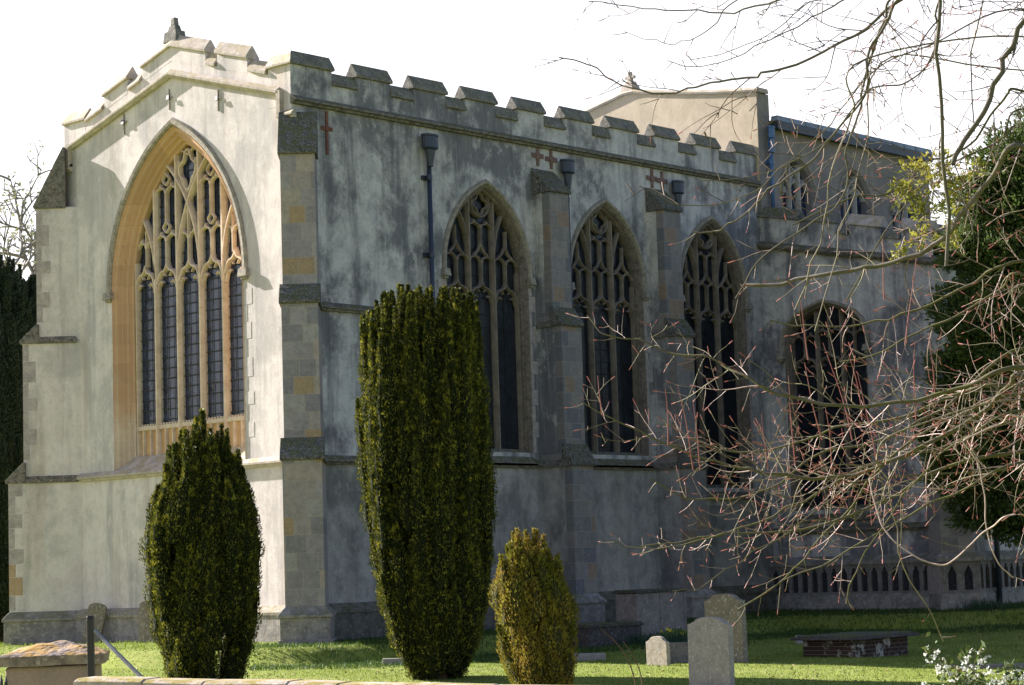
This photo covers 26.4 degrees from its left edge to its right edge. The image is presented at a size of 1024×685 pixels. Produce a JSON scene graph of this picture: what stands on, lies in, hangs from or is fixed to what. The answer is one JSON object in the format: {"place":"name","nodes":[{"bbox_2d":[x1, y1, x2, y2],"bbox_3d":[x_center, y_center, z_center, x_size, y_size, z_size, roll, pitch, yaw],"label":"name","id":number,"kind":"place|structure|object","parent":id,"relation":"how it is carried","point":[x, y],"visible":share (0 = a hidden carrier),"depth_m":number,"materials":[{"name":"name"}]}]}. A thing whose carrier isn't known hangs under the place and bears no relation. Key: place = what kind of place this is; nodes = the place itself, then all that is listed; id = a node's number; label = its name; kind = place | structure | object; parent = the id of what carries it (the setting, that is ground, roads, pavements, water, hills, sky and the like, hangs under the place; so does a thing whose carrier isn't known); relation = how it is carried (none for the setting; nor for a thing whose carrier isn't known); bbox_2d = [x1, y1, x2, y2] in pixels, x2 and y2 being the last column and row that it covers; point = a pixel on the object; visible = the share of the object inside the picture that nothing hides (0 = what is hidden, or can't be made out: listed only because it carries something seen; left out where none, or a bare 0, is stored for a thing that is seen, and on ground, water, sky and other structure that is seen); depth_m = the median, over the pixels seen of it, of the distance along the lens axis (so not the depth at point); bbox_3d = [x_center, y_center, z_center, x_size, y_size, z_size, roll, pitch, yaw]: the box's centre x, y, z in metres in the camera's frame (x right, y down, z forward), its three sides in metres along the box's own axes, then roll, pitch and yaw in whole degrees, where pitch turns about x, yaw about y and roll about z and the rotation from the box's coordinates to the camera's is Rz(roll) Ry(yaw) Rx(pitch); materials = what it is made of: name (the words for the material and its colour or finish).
{"place":"outdoors","nodes":[
{"label":"outdoors","id":0,"kind":"place"},
{"bbox_2d":[0,605,1023,684],"bbox_3d":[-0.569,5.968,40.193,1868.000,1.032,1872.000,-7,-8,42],"label":"ground","id":1,"kind":"structure","parent":0,"point":[802,621],"depth_m":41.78,"materials":[{"name":"green plant"}]},
{"bbox_2d":[0,254,35,644],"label":"cypress","id":2,"kind":"object","parent":1,"relation":"on","point":[17,325],"visible":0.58,"depth_m":61.96,"materials":[{"name":"green plant"}]},
{"bbox_2d":[0,140,50,273],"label":"distant tree","id":3,"kind":"object","parent":1,"relation":"on","point":[23,247],"visible":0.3,"depth_m":85.91,"materials":[{"name":"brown plant"}]},
{"bbox_2d":[14,263,36,323],"bbox_3d":[-14.376,3.357,64.565,2.271,11.500,2.513,-7,-8,42],"label":"cypress","id":4,"kind":"object","parent":1,"relation":"on","point":[31,288],"visible":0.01,"depth_m":64.91,"materials":[{"name":"green plant"}]},
{"bbox_2d":[0,640,109,684],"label":"gate pier","id":5,"kind":"structure","parent":1,"relation":"on","point":[61,662],"depth_m":19.62,"materials":[{"name":"beige stone"}]},
{"bbox_2d":[81,603,106,643],"bbox_3d":[-9.423,6.564,49.001,0.420,1.420,0.100,9,-6,7],"label":"headstone","id":6,"kind":"object","parent":1,"relation":"on","point":[98,611],"visible":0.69,"depth_m":48.99,"materials":[{"name":"grey stone"}]},
{"bbox_2d":[86,615,143,676],"bbox_3d":[-3.027,3.042,16.780,0.694,1.878,0.073,-7,-8,38],"label":"iron post","id":7,"kind":"object","parent":1,"relation":"on","point":[91,632],"visible":0.96,"depth_m":17.00,"materials":[{"name":"grey metal"}]},
{"bbox_2d":[139,601,155,642],"bbox_3d":[-7.994,6.378,47.814,0.440,1.420,0.100,-5,-9,31],"label":"headstone","id":8,"kind":"object","parent":1,"relation":"on","point":[145,635],"visible":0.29,"depth_m":47.82,"materials":[{"name":"grey stone"}]},
{"bbox_2d":[0,638,388,654],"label":"long grass","id":9,"kind":"structure","parent":1,"relation":"on","point":[31,644],"depth_m":45.98,"materials":[{"name":"green plant"}]},
{"bbox_2d":[138,407,265,678],"bbox_3d":[-5.103,3.479,36.180,2.118,4.848,1.909,2,-7,-30],"label":"irish yew","id":10,"kind":"object","parent":1,"relation":"on","point":[202,549],"visible":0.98,"depth_m":35.61,"materials":[{"name":"green plant"}]},
{"bbox_2d":[74,676,518,684],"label":"boundary wall","id":11,"kind":"structure","parent":1,"relation":"on","point":[109,680],"depth_m":14.82,"materials":[{"name":"beige stone"}]},
{"bbox_2d":[383,658,402,664],"bbox_3d":[-2.184,6.082,40.861,0.499,0.320,0.199,-1,-6,-3],"label":"kerb stone","id":12,"kind":"object","parent":1,"relation":"on","point":[390,660],"visible":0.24,"depth_m":40.78,"materials":[{"name":"grey stone"}]},
{"bbox_2d":[354,282,498,679],"bbox_3d":[-1.474,2.406,37.144,2.322,6.972,2.588,-7,-8,42],"label":"irish yew","id":13,"kind":"object","parent":1,"relation":"on","point":[426,465],"visible":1,"depth_m":36.37,"materials":[{"name":"green plant"}]},
{"bbox_2d":[1,627,1023,684],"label":"fallen leaves","id":14,"kind":"object","parent":1,"relation":"on","point":[685,666],"visible":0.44,"depth_m":38.88,"materials":[{"name":"brown plant"}]},
{"bbox_2d":[2,17,1023,645],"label":"parish church","id":15,"kind":"structure","parent":1,"relation":"on","point":[236,239],"depth_m":50.66,"materials":[{"name":"stone"}]},
{"bbox_2d":[102,117,249,470],"bbox_3d":[-7.327,-0.979,48.615,5.059,8.165,0.685,-7,-8,42],"label":"window","id":16,"kind":"structure","parent":15,"relation":"in","point":[177,265],"depth_m":49.14,"materials":[{"name":"stone"}]},
{"bbox_2d":[441,179,537,464],"bbox_3d":[-0.599,-0.456,50.151,0.470,6.658,3.084,-7,-8,42],"label":"window","id":17,"kind":"structure","parent":15,"relation":"in","point":[483,251],"depth_m":50.69,"materials":[{"name":"grey glass"}]},
{"bbox_2d":[571,198,653,467],"bbox_3d":[2.293,-0.220,53.283,0.470,6.658,3.084,-7,-8,42],"label":"window","id":18,"kind":"structure","parent":15,"relation":"in","point":[607,277],"depth_m":53.66,"materials":[{"name":"grey glass"}]},
{"bbox_2d":[682,215,757,499],"bbox_3d":[5.197,0.398,56.376,0.470,7.428,3.084,-7,-8,42],"label":"window","id":19,"kind":"structure","parent":15,"relation":"in","point":[711,284],"depth_m":56.84,"materials":[{"name":"grey glass"}]},
{"bbox_2d":[781,157,819,221],"bbox_3d":[7.778,-3.849,59.602,0.370,2.481,1.696,-7,-8,42],"label":"window","id":20,"kind":"structure","parent":15,"relation":"in","point":[795,181],"depth_m":59.84,"materials":[{"name":"grey glass"}]},
{"bbox_2d":[776,299,873,522],"bbox_3d":[8.238,1.764,56.498,2.891,5.804,0.490,-7,-8,42],"label":"window","id":21,"kind":"structure","parent":15,"relation":"in","point":[856,334],"depth_m":56.80,"materials":[{"name":"black glass"}]},
{"bbox_2d":[838,168,874,225],"bbox_3d":[9.640,-3.697,61.619,0.370,2.481,1.696,-7,-8,42],"label":"window","id":22,"kind":"structure","parent":15,"relation":"in","point":[859,205],"depth_m":61.85,"materials":[{"name":"grey glass"}]},
{"bbox_2d":[890,178,922,229],"bbox_3d":[11.435,-3.551,63.564,0.370,2.481,1.696,-7,-8,42],"label":"window","id":23,"kind":"structure","parent":15,"relation":"in","point":[906,214],"depth_m":63.72,"materials":[{"name":"grey glass"}]},
{"bbox_2d":[488,527,580,684],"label":"irish yew","id":24,"kind":"object","parent":1,"relation":"on","point":[535,606],"visible":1,"depth_m":30.79,"materials":[{"name":"green plant"}]},
{"bbox_2d":[574,653,605,660],"bbox_3d":[1.418,6.081,41.468,0.749,0.330,0.219,-1,-6,-3],"label":"kerb stone","id":25,"kind":"object","parent":1,"relation":"on","point":[591,656],"visible":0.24,"depth_m":41.39,"materials":[{"name":"grey stone"}]},
{"bbox_2d":[573,621,643,647],"bbox_3d":[1.950,6.260,46.586,0.780,0.540,1.830,-7,-8,42],"label":"ledger tomb","id":26,"kind":"object","parent":1,"relation":"on","point":[592,634],"visible":0.63,"depth_m":46.14,"materials":[{"name":"grey stone"}]},
{"bbox_2d":[600,628,635,684],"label":"sapling stem","id":27,"kind":"object","parent":1,"relation":"on","point":[625,655],"visible":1,"depth_m":22.00,"materials":[{"name":"brown plant"}]},
{"bbox_2d":[623,641,642,684],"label":"sapling stem","id":28,"kind":"object","parent":1,"relation":"on","point":[636,663],"visible":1,"depth_m":22.00,"materials":[{"name":"brown plant"}]},
{"bbox_2d":[250,600,1023,670],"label":"rank grass","id":29,"kind":"structure","parent":1,"relation":"on","point":[588,649],"depth_m":49.59,"materials":[{"name":"green plant"}]},
{"bbox_2d":[626,630,671,644],"bbox_3d":[2.770,6.319,46.841,1.790,0.374,1.459,-4,-6,17],"label":"daffodil clump","id":30,"kind":"object","parent":1,"relation":"on","point":[638,638],"visible":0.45,"depth_m":46.56,"materials":[{"name":"green plant"}]},
{"bbox_2d":[612,588,687,638],"bbox_3d":[3.103,6.106,48.590,0.700,1.220,1.820,-7,-8,42],"label":"chest tomb","id":31,"kind":"object","parent":1,"relation":"on","point":[658,610],"visible":0.81,"depth_m":48.20,"materials":[{"name":"stone"}]},
{"bbox_2d":[619,627,687,645],"bbox_3d":[3.402,6.263,46.492,1.502,0.405,2.411,-7,-8,42],"label":"daffodil clump","id":32,"kind":"object","parent":1,"relation":"on","point":[675,637],"visible":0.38,"depth_m":46.33,"materials":[{"name":"green plant"}]},
{"bbox_2d":[646,636,670,665],"bbox_3d":[2.598,5.712,38.589,0.480,1.020,0.090,-8,-7,44],"label":"headstone","id":33,"kind":"object","parent":1,"relation":"on","point":[658,650],"visible":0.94,"depth_m":38.55,"materials":[{"name":"beige stone"}]},
{"bbox_2d":[669,642,687,662],"bbox_3d":[3.110,5.730,39.595,0.619,0.560,0.349,-1,-6,-6],"label":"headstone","id":34,"kind":"object","parent":1,"relation":"on","point":[678,652],"visible":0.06,"depth_m":39.43,"materials":[{"name":"grey stone"}]},
{"bbox_2d":[667,631,747,643],"bbox_3d":[4.055,6.172,45.425,1.550,0.368,1.430,0,-6,-15],"label":"daffodil clump","id":35,"kind":"object","parent":1,"relation":"on","point":[674,640],"visible":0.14,"depth_m":45.41,"materials":[{"name":"green plant"}]},
{"bbox_2d":[687,617,734,684],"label":"headstone","id":36,"kind":"object","parent":1,"relation":"on","point":[710,652],"visible":1,"depth_m":32.97,"materials":[{"name":"grey stone"}]},
{"bbox_2d":[704,593,747,662],"bbox_3d":[3.844,5.359,39.019,0.800,1.720,0.150,-7,-7,40],"label":"headstone","id":37,"kind":"object","parent":1,"relation":"on","point":[725,606],"visible":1,"depth_m":38.84,"materials":[{"name":"grey stone"}]},
{"bbox_2d":[528,0,1023,641],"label":"bare lime tree","id":38,"kind":"object","parent":1,"relation":"on","point":[964,388],"visible":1,"depth_m":18.92,"materials":[{"name":"brown plant"}]},
{"bbox_2d":[886,146,988,259],"bbox_3d":[3.576,-1.178,18.153,0.963,0.981,0.712,-2,-6,0],"label":"mistletoe clump","id":39,"kind":"object","parent":38,"relation":"attached to","point":[930,176],"visible":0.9,"depth_m":18.17,"materials":[{"name":"green plant"}]},
{"bbox_2d":[790,631,919,657],"bbox_3d":[6.475,5.887,40.989,1.490,0.830,2.140,-7,-8,42],"label":"table tomb","id":40,"kind":"object","parent":1,"relation":"on","point":[853,644],"visible":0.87,"depth_m":40.47,"materials":[{"name":"brick"}]},
{"bbox_2d":[906,102,1023,550],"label":"spreading yew","id":41,"kind":"object","parent":1,"relation":"on","point":[999,504],"visible":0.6,"depth_m":49.03,"materials":[{"name":"green plant"}]},
{"bbox_2d":[915,631,1023,684],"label":"flowering shrub","id":42,"kind":"object","parent":1,"relation":"on","point":[971,680],"visible":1,"depth_m":24.01,"materials":[{"name":"white plant"}]},
{"bbox_2d":[948,597,1016,619],"bbox_3d":[11.238,6.303,51.922,1.618,0.568,1.786,-7,-8,42],"label":"daffodil clump","id":43,"kind":"object","parent":1,"relation":"on","point":[981,605],"visible":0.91,"depth_m":51.81,"materials":[{"name":"green plant"}]},
{"bbox_2d":[950,663,1023,668],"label":"kerb stone","id":44,"kind":"object","parent":1,"relation":"on","point":[1001,665],"visible":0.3,"depth_m":36.28,"materials":[{"name":"grey stone"}]},
{"bbox_2d":[0,0,1023,279],"label":"sky","id":45,"kind":"structure","parent":0,"point":[58,58],"materials":[{"name":"white"}]}
]}

